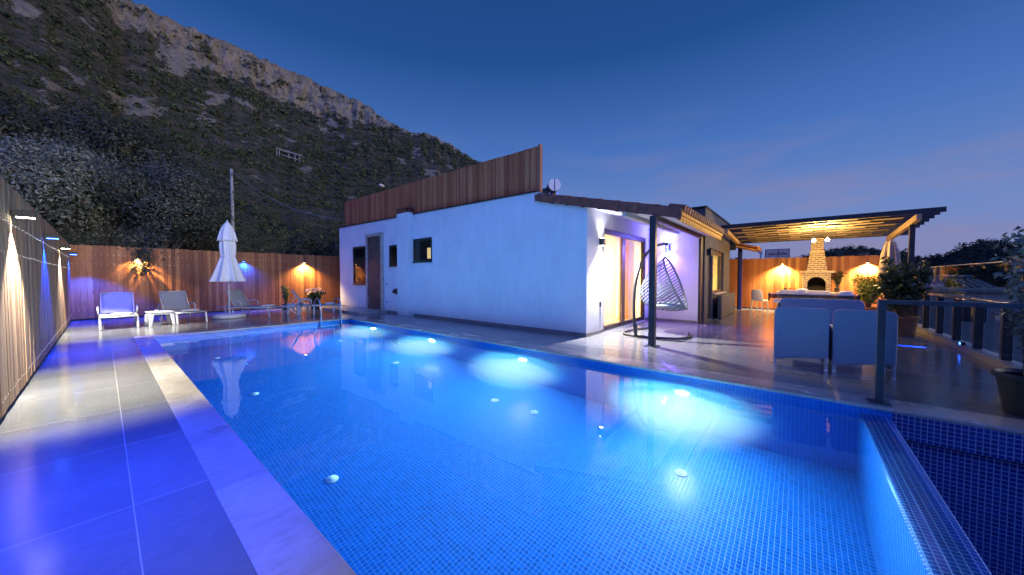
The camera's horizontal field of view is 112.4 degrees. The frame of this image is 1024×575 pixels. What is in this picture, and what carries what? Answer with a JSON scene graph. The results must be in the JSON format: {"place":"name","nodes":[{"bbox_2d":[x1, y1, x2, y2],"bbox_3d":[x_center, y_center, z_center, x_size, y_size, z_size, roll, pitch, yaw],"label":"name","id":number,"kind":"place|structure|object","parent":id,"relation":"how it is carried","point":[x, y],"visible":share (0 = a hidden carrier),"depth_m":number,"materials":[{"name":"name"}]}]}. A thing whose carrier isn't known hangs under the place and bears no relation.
{"place":"outdoors","nodes":[
{"label":"outdoors","id":0,"kind":"place"},
{"bbox_2d":[0,317,256,574],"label":"deck","id":1,"kind":"structure","parent":0,"point":[102,472],"depth_m":2.39,"materials":[{"name":"beige tile"}]},
{"bbox_2d":[0,176,71,417],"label":"timber fence","id":2,"kind":"object","parent":1,"relation":"on","point":[35,303],"visible":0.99,"depth_m":4.52,"materials":[{"name":"wood"}]},
{"bbox_2d":[11,209,36,218],"bbox_3d":[-5.612,-0.844,3.943,0.090,0.086,0.166,1,2,40],"label":"wall lamp","id":3,"kind":"object","parent":2,"relation":"attached to","point":[18,213],"visible":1,"depth_m":3.92,"materials":[{"name":"black plastic"}]},
{"bbox_2d":[44,233,59,238],"bbox_3d":[-8.181,-0.910,6.092,0.090,0.086,0.166,1,2,40],"label":"wall lamp","id":4,"kind":"object","parent":2,"relation":"attached to","point":[51,236],"visible":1,"depth_m":6.06,"materials":[{"name":"black plastic"}]},
{"bbox_2d":[59,245,70,248],"bbox_3d":[-10.789,-0.978,8.273,0.090,0.086,0.166,1,2,40],"label":"wall lamp","id":5,"kind":"object","parent":2,"relation":"attached to","point":[65,246],"visible":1,"depth_m":8.25,"materials":[{"name":"black plastic"}]},
{"bbox_2d":[96,292,138,330],"bbox_3d":[-11.276,0.628,9.811,1.939,0.943,0.788,1,2,40],"label":"sun lounger","id":6,"kind":"object","parent":1,"relation":"on","point":[116,302],"visible":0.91,"depth_m":10.03,"materials":[{"name":"white plastic"}]},
{"bbox_2d":[110,312,132,315],"bbox_3d":[-10.792,0.730,9.476,0.260,0.060,0.404,2,2,45],"label":"folded towel","id":7,"kind":"object","parent":6,"relation":"on","point":[124,313],"visible":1,"depth_m":9.40,"materials":[{"name":"white fabric"}]},
{"bbox_2d":[71,307,280,320],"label":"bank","id":8,"kind":"structure","parent":0,"point":[185,313],"depth_m":16.86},
{"bbox_2d":[0,101,96,154],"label":"olive tree","id":9,"kind":"object","parent":8,"relation":"on","point":[8,126],"visible":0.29,"depth_m":14.74,"materials":[{"name":"green plant"}]},
{"bbox_2d":[0,125,140,246],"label":"olive tree","id":10,"kind":"object","parent":8,"relation":"on","point":[42,182],"visible":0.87,"depth_m":11.93,"materials":[{"name":"green plant"}]},
{"bbox_2d":[95,157,214,232],"bbox_3d":[-23.162,-3.583,22.626,5.434,10.084,6.731,0,2,8],"label":"olive tree","id":11,"kind":"object","parent":8,"relation":"on","point":[141,173],"visible":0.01,"depth_m":20.86,"materials":[{"name":"green plant"}]},
{"bbox_2d":[75,142,236,314],"bbox_3d":[-14.228,-2.138,14.265,6.080,7.710,4.938,1,2,40],"label":"olive tree","id":12,"kind":"object","parent":8,"relation":"on","point":[160,206],"visible":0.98,"depth_m":13.82,"materials":[{"name":"green plant"}]},
{"bbox_2d":[127,227,218,276],"bbox_3d":[-19.243,-1.450,19.681,3.994,6.002,4.214,1,2,40],"label":"olive tree","id":13,"kind":"object","parent":8,"relation":"on","point":[189,247],"visible":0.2,"depth_m":19.15,"materials":[{"name":"green plant"}]},
{"bbox_2d":[282,229,335,255],"bbox_3d":[-15.940,-1.543,27.005,4.890,5.740,4.879,1,2,40],"label":"olive tree","id":14,"kind":"object","parent":8,"relation":"on","point":[301,244],"visible":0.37,"depth_m":25.99,"materials":[{"name":"green plant"}]},
{"bbox_2d":[323,239,339,256],"bbox_3d":[-11.600,-1.342,24.462,4.220,5.494,3.553,1,2,40],"label":"olive tree","id":15,"kind":"object","parent":8,"relation":"on","point":[334,249],"visible":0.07,"depth_m":23.49,"materials":[{"name":"green plant"}]},
{"bbox_2d":[0,0,476,314],"bbox_3d":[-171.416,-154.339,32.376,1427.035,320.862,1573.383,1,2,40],"label":"mountain","id":16,"kind":"structure","parent":0,"point":[180,54],"depth_m":242.96,"materials":[{"name":"grey stone"}]},
{"bbox_2d":[0,81,59,131],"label":"olive tree","id":17,"kind":"object","parent":16,"relation":"on","point":[3,98],"visible":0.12,"depth_m":17.14,"materials":[{"name":"green plant"}]},
{"bbox_2d":[19,94,195,259],"bbox_3d":[-25.061,-4.975,21.392,8.584,12.944,6.946,0,2,-16],"label":"olive tree","id":18,"kind":"object","parent":16,"relation":"on","point":[119,140],"visible":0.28,"depth_m":19.89,"materials":[{"name":"green plant"}]},
{"bbox_2d":[62,201,344,297],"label":"hillside wood","id":19,"kind":"object","parent":16,"relation":"on","point":[281,239],"visible":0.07,"depth_m":75.55,"materials":[{"name":"green plant"}]},
{"bbox_2d":[230,169,234,230],"bbox_3d":[-22.646,-3.861,27.838,0.500,11.400,0.300,1,2,40],"label":"utility pole","id":20,"kind":"object","parent":16,"relation":"on","point":[232,196],"visible":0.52,"depth_m":27.66,"materials":[{"name":"concrete"}]},
{"bbox_2d":[232,172,342,219],"bbox_3d":[-14.605,-6.353,22.726,18.991,5.742,0.038,1,2,32],"label":"power cable","id":21,"kind":"object","parent":20,"relation":"attached to","point":[290,207],"visible":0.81,"depth_m":22.77,"materials":[{"name":"black rubber"}]},
{"bbox_2d":[0,0,482,299],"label":"hillside scrub","id":22,"kind":"object","parent":16,"relation":"on","point":[249,162],"visible":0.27,"depth_m":210.65,"materials":[{"name":"green plant"}]},
{"bbox_2d":[276,148,302,162],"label":"unfinished house","id":23,"kind":"structure","parent":16,"relation":"on","point":[295,157],"depth_m":236.19,"materials":[{"name":"white paint"}]},
{"bbox_2d":[123,306,391,336],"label":"deck","id":24,"kind":"structure","parent":0,"point":[198,322],"depth_m":11.02,"materials":[{"name":"grey ceramic"}]},
{"bbox_2d":[144,310,175,326],"bbox_3d":[-10.255,0.890,9.982,0.525,0.405,0.545,1,2,32],"label":"side table","id":25,"kind":"object","parent":24,"relation":"on","point":[149,315],"visible":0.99,"depth_m":9.88,"materials":[{"name":"white plastic"}]},
{"bbox_2d":[154,291,207,324],"bbox_3d":[-10.471,0.597,10.812,1.939,0.943,0.788,1,2,30],"label":"sun lounger","id":26,"kind":"object","parent":24,"relation":"on","point":[174,301],"visible":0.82,"depth_m":10.95,"materials":[{"name":"white plastic"}]},
{"bbox_2d":[182,309,197,311],"bbox_3d":[-9.935,0.696,10.567,0.260,0.060,0.404,1,2,27],"label":"folded towel","id":27,"kind":"object","parent":26,"relation":"on","point":[184,310],"visible":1,"depth_m":10.49,"materials":[{"name":"white fabric"}]},
{"bbox_2d":[69,244,339,319],"bbox_3d":[-11.291,-0.276,14.165,0.140,2.417,8.560,1,2,40],"label":"timber fence","id":28,"kind":"object","parent":24,"relation":"on","point":[267,276],"visible":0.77,"depth_m":13.06,"materials":[{"name":"wood"}]},
{"bbox_2d":[209,220,245,318],"bbox_3d":[-9.726,-0.632,11.725,0.988,3.340,0.969,0,2,7],"label":"closed parasol","id":29,"kind":"object","parent":24,"relation":"on","point":[228,269],"visible":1,"depth_m":11.55,"materials":[{"name":"white fabric"}]},
{"bbox_2d":[216,289,283,317],"bbox_3d":[-9.304,0.555,12.196,1.939,0.943,0.788,0,2,2],"label":"sun lounger","id":30,"kind":"object","parent":24,"relation":"on","point":[238,299],"visible":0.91,"depth_m":12.18,"materials":[{"name":"grey plastic"}]},
{"bbox_2d":[280,286,289,309],"bbox_3d":[-9.631,0.431,14.595,0.402,1.038,0.394,1,2,40],"label":"potted shrub","id":31,"kind":"object","parent":24,"relation":"on","point":[286,294],"visible":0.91,"depth_m":14.54,"materials":[{"name":"green plant"}]},
{"bbox_2d":[287,303,309,314],"bbox_3d":[-8.054,0.799,12.923,0.525,0.405,0.545,0,2,10],"label":"side table","id":32,"kind":"object","parent":24,"relation":"on","point":[298,308],"visible":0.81,"depth_m":12.71,"materials":[{"name":"white plastic"}]},
{"bbox_2d":[281,289,339,314],"bbox_3d":[-7.548,0.532,12.934,1.939,0.943,0.788,-1,2,-30],"label":"sun lounger","id":33,"kind":"object","parent":24,"relation":"on","point":[301,302],"visible":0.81,"depth_m":12.65,"materials":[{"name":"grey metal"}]},
{"bbox_2d":[305,288,325,308],"bbox_3d":[-8.762,0.465,15.199,0.775,0.932,0.864,0,2,-4],"label":"potted hydrangea","id":34,"kind":"object","parent":24,"relation":"on","point":[312,295],"visible":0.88,"depth_m":15.12,"materials":[{"name":"plant"}]},
{"bbox_2d":[312,297,341,323],"bbox_3d":[-6.058,1.287,11.268,0.655,1.931,0.730,1,2,40],"label":"pool ladder","id":35,"kind":"object","parent":24,"relation":"on","point":[321,310],"visible":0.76,"depth_m":11.18,"materials":[{"name":"silver metal"}]},
{"bbox_2d":[323,306,387,314],"bbox_3d":[-6.477,0.949,14.073,3.250,0.135,1.120,1,2,40],"label":"shower step","id":36,"kind":"object","parent":24,"relation":"on","point":[355,310],"visible":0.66,"depth_m":13.43,"materials":[{"name":"stone"}]},
{"bbox_2d":[131,0,1023,258],"label":"sky","id":37,"kind":"structure","parent":0,"point":[747,111],"materials":[{"name":"blue"}]},
{"bbox_2d":[155,319,1023,574],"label":"swimming pool","id":38,"kind":"structure","parent":0,"point":[971,478],"depth_m":3.32,"materials":[{"name":"blue tile"}]},
{"bbox_2d":[134,336,356,574],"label":"pool coping","id":39,"kind":"object","parent":38,"relation":"on","point":[277,531],"visible":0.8,"depth_m":2.23,"materials":[{"name":"stone"}]},
{"bbox_2d":[134,317,358,337],"bbox_3d":[-7.046,1.108,9.973,0.300,0.033,5.321,1,2,40],"label":"pool coping","id":40,"kind":"object","parent":38,"relation":"on","point":[216,330],"visible":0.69,"depth_m":9.30,"materials":[{"name":"stone"}]},
{"bbox_2d":[157,321,975,574],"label":"pool water","id":41,"kind":"structure","parent":38,"relation":"in","point":[376,450],"depth_m":2.76,"materials":[{"name":"blue liquid"}]},
{"bbox_2d":[349,317,1023,434],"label":"pool coping","id":42,"kind":"object","parent":38,"relation":"attached to","point":[1000,423],"visible":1,"depth_m":4.42,"materials":[{"name":"stone"}]},
{"bbox_2d":[359,308,1023,419],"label":"terrace","id":43,"kind":"structure","parent":0,"point":[930,371],"depth_m":5.96,"materials":[{"name":"beige tile"}]},
{"bbox_2d":[338,190,724,346],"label":"white house","id":44,"kind":"structure","parent":43,"relation":"on","point":[536,260],"depth_m":9.88,"materials":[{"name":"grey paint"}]},
{"bbox_2d":[352,246,365,284],"bbox_3d":[-6.515,-0.949,15.006,1.280,1.670,0.390,1,2,40],"label":"window","id":45,"kind":"structure","parent":44,"relation":"in","point":[359,268],"depth_m":15.36,"materials":[{"name":"brown glass"}]},
{"bbox_2d":[365,232,383,309],"bbox_3d":[-5.728,-0.654,13.898,1.320,3.090,0.409,1,2,40],"label":"door","id":46,"kind":"structure","parent":44,"relation":"attached to","point":[374,253],"depth_m":13.96,"materials":[{"name":"wood"}]},
{"bbox_2d":[388,245,396,266],"bbox_3d":[-4.368,-1.213,13.200,0.880,0.830,0.390,1,2,40],"label":"window","id":47,"kind":"structure","parent":44,"relation":"in","point":[392,248],"depth_m":13.38,"materials":[{"name":"brown glass"}]},
{"bbox_2d":[412,237,431,262],"bbox_3d":[-3.041,-1.299,12.087,1.140,0.850,0.390,1,2,40],"label":"window","id":48,"kind":"structure","parent":44,"relation":"in","point":[422,247],"depth_m":12.31,"materials":[{"name":"brown glass"}]},
{"bbox_2d":[345,144,541,225],"bbox_3d":[-3.474,-3.207,12.371,11.075,1.288,0.180,1,2,40],"label":"roof fence","id":49,"kind":"object","parent":44,"relation":"on","point":[519,172],"visible":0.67,"depth_m":10.78,"materials":[{"name":"wood"}]},
{"bbox_2d":[542,178,560,194],"bbox_3d":[0.913,-2.930,11.183,1.151,0.892,1.322,0,2,-4],"label":"solar water heater","id":50,"kind":"object","parent":44,"relation":"on","point":[553,186],"visible":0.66,"depth_m":10.56,"materials":[{"name":"metal"}]},
{"bbox_2d":[599,238,605,245],"bbox_3d":[2.218,-1.120,8.401,0.119,0.192,0.100,1,2,40],"label":"porch lamp","id":51,"kind":"object","parent":44,"relation":"attached to","point":[602,241],"visible":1,"depth_m":8.37,"materials":[{"name":"metal"}]},
{"bbox_2d":[604,228,644,329],"bbox_3d":[3.241,-0.234,9.855,0.100,2.600,3.040,1,2,40],"label":"sliding door","id":52,"kind":"structure","parent":44,"relation":"in","point":[622,236],"depth_m":9.67,"materials":[{"name":"white metal"}]},
{"bbox_2d":[623,242,692,339],"bbox_3d":[3.546,0.020,8.293,1.482,2.241,1.573,1,2,40],"label":"swing stand","id":53,"kind":"object","parent":43,"relation":"on","point":[635,329],"visible":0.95,"depth_m":7.93,"materials":[{"name":"metal"}]},
{"bbox_2d":[639,245,687,310],"bbox_3d":[3.711,-0.232,8.400,1.114,1.617,0.970,1,2,40],"label":"hanging chair","id":54,"kind":"object","parent":53,"relation":"hanging from","point":[672,305],"visible":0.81,"depth_m":8.25,"materials":[{"name":"grey wicker"}]},
{"bbox_2d":[690,206,729,323],"bbox_3d":[5.891,-0.784,13.334,3.900,3.545,5.239,1,2,40],"label":"house annex","id":55,"kind":"object","parent":43,"relation":"on","point":[713,276],"visible":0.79,"depth_m":11.38,"materials":[{"name":"paint"}]},
{"bbox_2d":[707,256,710,318],"bbox_3d":[6.353,-0.119,11.147,0.121,2.310,0.650,1,2,40],"label":"door","id":56,"kind":"structure","parent":55,"relation":"in","point":[709,256],"depth_m":11.35,"materials":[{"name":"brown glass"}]},
{"bbox_2d":[707,249,711,255],"bbox_3d":[6.136,-1.086,10.640,0.119,0.205,0.120,1,2,40],"label":"annex lamp","id":57,"kind":"object","parent":55,"relation":"attached to","point":[709,252],"visible":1,"depth_m":10.59,"materials":[{"name":"black plastic"}]},
{"bbox_2d":[712,251,726,294],"bbox_3d":[7.380,-0.534,12.270,0.240,1.510,2.210,1,2,40],"label":"window","id":58,"kind":"structure","parent":55,"relation":"in","point":[715,253],"depth_m":13.03,"materials":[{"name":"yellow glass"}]},
{"bbox_2d":[717,292,734,318],"bbox_3d":[7.873,0.618,12.552,0.120,0.770,3.080,1,2,40],"label":"planter box","id":59,"kind":"object","parent":43,"relation":"on","point":[726,305],"visible":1,"depth_m":11.97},
{"bbox_2d":[730,239,761,309],"bbox_3d":[9.603,-0.568,14.655,1.610,3.030,1.520,1,2,40],"label":"side porch","id":60,"kind":"object","parent":43,"relation":"on","point":[733,246],"visible":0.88,"depth_m":14.49,"materials":[{"name":"wood"}]},
{"bbox_2d":[750,289,768,311],"bbox_3d":[10.147,0.515,14.063,0.567,0.906,0.466,-1,2,-30],"label":"plastic chair","id":61,"kind":"object","parent":43,"relation":"on","point":[756,295],"visible":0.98,"depth_m":13.96,"materials":[{"name":"white plastic"}]},
{"bbox_2d":[758,248,764,308],"bbox_3d":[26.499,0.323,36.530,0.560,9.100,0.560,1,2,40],"label":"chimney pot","id":62,"kind":"object","parent":43,"relation":"on","point":[761,254],"visible":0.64,"depth_m":36.32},
{"bbox_2d":[779,290,797,293],"bbox_3d":[9.893,0.549,12.268,0.500,0.946,0.721,1,2,40],"label":"rattan armchair","id":63,"kind":"object","parent":43,"relation":"on","point":[788,291],"visible":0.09,"depth_m":11.98,"materials":[{"name":"white fabric"}]},
{"bbox_2d":[773,307,829,372],"bbox_3d":[4.613,0.766,5.476,0.640,0.931,0.721,2,2,41],"label":"rattan armchair","id":64,"kind":"object","parent":43,"relation":"on","point":[801,332],"visible":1,"depth_m":5.19,"materials":[{"name":"grey wicker"}]},
{"bbox_2d":[796,288,808,293],"bbox_3d":[10.148,0.528,12.039,0.466,1.005,0.567,1,2,35],"label":"plastic chair","id":65,"kind":"object","parent":43,"relation":"on","point":[801,290],"visible":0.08,"depth_m":11.81,"materials":[{"name":"white plastic"}]},
{"bbox_2d":[729,255,885,308],"bbox_3d":[11.794,-0.156,14.060,4.950,2.184,0.140,1,2,40],"label":"timber fence","id":66,"kind":"object","parent":43,"relation":"on","point":[789,276],"visible":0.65,"depth_m":14.37,"materials":[{"name":"wood"}]},
{"bbox_2d":[768,293,860,306],"bbox_3d":[8.396,0.638,9.623,1.940,0.930,2.686,1,2,40],"label":"dining table","id":67,"kind":"object","parent":43,"relation":"on","point":[778,297],"visible":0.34,"depth_m":9.55,"materials":[{"name":"brown plastic"}]},
{"bbox_2d":[800,238,834,291],"bbox_3d":[11.834,-0.561,13.323,1.000,3.100,0.860,1,2,40],"label":"brick fireplace","id":68,"kind":"object","parent":43,"relation":"on","point":[816,275],"visible":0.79,"depth_m":13.13,"materials":[{"name":"beige brick"}]},
{"bbox_2d":[805,291,830,294],"bbox_3d":[10.476,0.569,11.780,0.660,0.936,0.721,1,2,40],"label":"rattan armchair","id":69,"kind":"object","parent":43,"relation":"on","point":[819,292],"visible":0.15,"depth_m":11.46,"materials":[{"name":"white fabric"}]},
{"bbox_2d":[780,298,864,323],"bbox_3d":[6.591,0.700,7.366,1.300,0.946,0.721,1,2,40],"label":"rattan loveseat","id":70,"kind":"object","parent":43,"relation":"on","point":[831,306],"visible":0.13,"depth_m":7.01,"materials":[{"name":"grey wicker"}]},
{"bbox_2d":[721,206,946,315],"bbox_3d":[10.480,-0.569,11.938,4.980,3.200,4.080,1,2,40],"label":"pergola","id":71,"kind":"object","parent":43,"relation":"on","point":[892,225],"visible":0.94,"depth_m":11.14,"materials":[{"name":"wood"}]},
{"bbox_2d":[838,291,853,294],"bbox_3d":[10.781,0.579,11.186,0.466,0.956,0.567,1,2,25],"label":"plastic chair","id":72,"kind":"object","parent":43,"relation":"on","point":[845,293],"visible":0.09,"depth_m":10.93,"materials":[{"name":"white plastic"}]},
{"bbox_2d":[828,309,897,380],"bbox_3d":[5.149,0.778,5.080,0.640,0.931,0.721,1,2,38],"label":"rattan armchair","id":73,"kind":"object","parent":43,"relation":"on","point":[852,337],"visible":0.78,"depth_m":4.82,"materials":[{"name":"grey wicker"}]},
{"bbox_2d":[851,270,882,310],"bbox_3d":[11.554,0.239,11.109,0.867,1.637,1.221,1,2,40],"label":"potted bamboo","id":74,"kind":"object","parent":43,"relation":"on","point":[864,286],"visible":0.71,"depth_m":10.97,"materials":[{"name":"plant"}]},
{"bbox_2d":[878,239,900,310],"bbox_3d":[11.648,-0.202,10.586,0.475,2.550,0.474,1,2,40],"label":"folded parasol","id":75,"kind":"object","parent":43,"relation":"on","point":[890,249],"visible":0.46,"depth_m":10.47,"materials":[{"name":"fabric"}]},
{"bbox_2d":[872,256,933,335],"bbox_3d":[9.398,0.183,8.261,0.973,1.923,1.084,1,2,40],"label":"potted tree","id":76,"kind":"object","parent":43,"relation":"on","point":[903,283],"visible":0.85,"depth_m":8.10,"materials":[{"name":"green plant"}]},
{"bbox_2d":[866,299,1023,406],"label":"pool gate rail","id":77,"kind":"object","parent":43,"relation":"on","point":[880,352],"visible":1,"depth_m":3.76,"materials":[{"name":"metal"}]},
{"bbox_2d":[916,323,1022,368],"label":"terrace kerb","id":78,"kind":"structure","parent":43,"relation":"on","point":[988,357],"depth_m":6.09,"materials":[{"name":"stone"}]},
{"bbox_2d":[890,261,1013,360],"bbox_3d":[10.084,0.264,8.199,0.140,1.544,10.900,1,2,40],"label":"terrace railing","id":79,"kind":"object","parent":78,"relation":"on","point":[1005,348],"visible":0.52,"depth_m":6.17,"materials":[{"name":"metal"}]},
{"bbox_2d":[989,226,1023,416],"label":"potted ficus","id":80,"kind":"object","parent":43,"relation":"on","point":[1010,383],"visible":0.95,"depth_m":3.48,"materials":[{"name":"plant"}]},
{"bbox_2d":[735,241,1021,309],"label":"hills","id":81,"kind":"structure","parent":0,"point":[945,264],"depth_m":98.86,"materials":[{"name":"green plant"}]},
{"bbox_2d":[731,237,1023,294],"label":"hill wood","id":82,"kind":"object","parent":81,"relation":"on","point":[974,269],"visible":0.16,"depth_m":88.32,"materials":[{"name":"green plant"}]},
{"bbox_3d":[12.345,0.569,13.034,0.240,0.858,0.240,1,2,40],"label":"plant stand","id":83,"kind":"object","parent":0,"visible":0},
{"bbox_2d":[831,271,846,290],"bbox_3d":[12.363,-0.267,12.983,0.526,0.813,0.354,1,2,40],"label":"potted plant","id":84,"kind":"object","parent":83,"relation":"on","point":[840,276],"depth_m":12.97,"materials":[{"name":"plant"}]},
{"label":"ground","id":85,"kind":"structure","parent":0,"visible":0},
{"bbox_2d":[763,249,789,308],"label":"rooftop sign","id":86,"kind":"object","parent":85,"relation":"on","point":[778,254],"visible":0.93,"depth_m":47.34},
{"bbox_2d":[922,280,946,286],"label":"neighbour house","id":87,"kind":"structure","parent":85,"relation":"on","point":[937,283],"depth_m":58.57,"materials":[{"name":"white paint"}]},
{"bbox_2d":[927,275,977,286],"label":"neighbour house","id":88,"kind":"structure","parent":85,"relation":"on","point":[943,277],"depth_m":73.37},
{"bbox_2d":[893,287,1022,362],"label":"neighbour house","id":89,"kind":"structure","parent":85,"relation":"on","point":[991,335],"depth_m":24.50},
{"bbox_2d":[950,279,973,287],"bbox_3d":[38.070,-0.351,28.994,0.570,0.771,1.114,0,2,-12],"label":"solar collector","id":90,"kind":"object","parent":89,"relation":"on","point":[962,283],"visible":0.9,"depth_m":29.05,"materials":[{"name":"blue glass"}]},
{"bbox_2d":[956,279,979,287],"bbox_3d":[38.590,-0.351,28.994,0.570,0.771,1.114,0,2,-12],"label":"solar collector","id":91,"kind":"object","parent":89,"relation":"on","point":[969,283],"visible":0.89,"depth_m":28.95,"materials":[{"name":"blue glass"}]},
{"bbox_2d":[962,307,987,323],"bbox_3d":[32.945,1.896,24.462,1.300,1.300,0.069,1,2,32],"label":"window","id":92,"kind":"structure","parent":89,"relation":"in","point":[967,313],"depth_m":24.54,"materials":[{"name":"black glass"}]},
{"bbox_2d":[966,279,989,287],"bbox_3d":[39.398,-0.351,28.994,0.570,0.771,1.114,0,2,-12],"label":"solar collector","id":93,"kind":"object","parent":89,"relation":"on","point":[977,283],"visible":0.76,"depth_m":28.91,"materials":[{"name":"blue glass"}]},
{"bbox_2d":[972,279,995,287],"bbox_3d":[39.918,-0.351,28.994,0.570,0.771,1.114,0,2,-12],"label":"solar collector","id":94,"kind":"object","parent":89,"relation":"on","point":[984,283],"visible":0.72,"depth_m":28.93,"materials":[{"name":"blue glass"}]}
]}

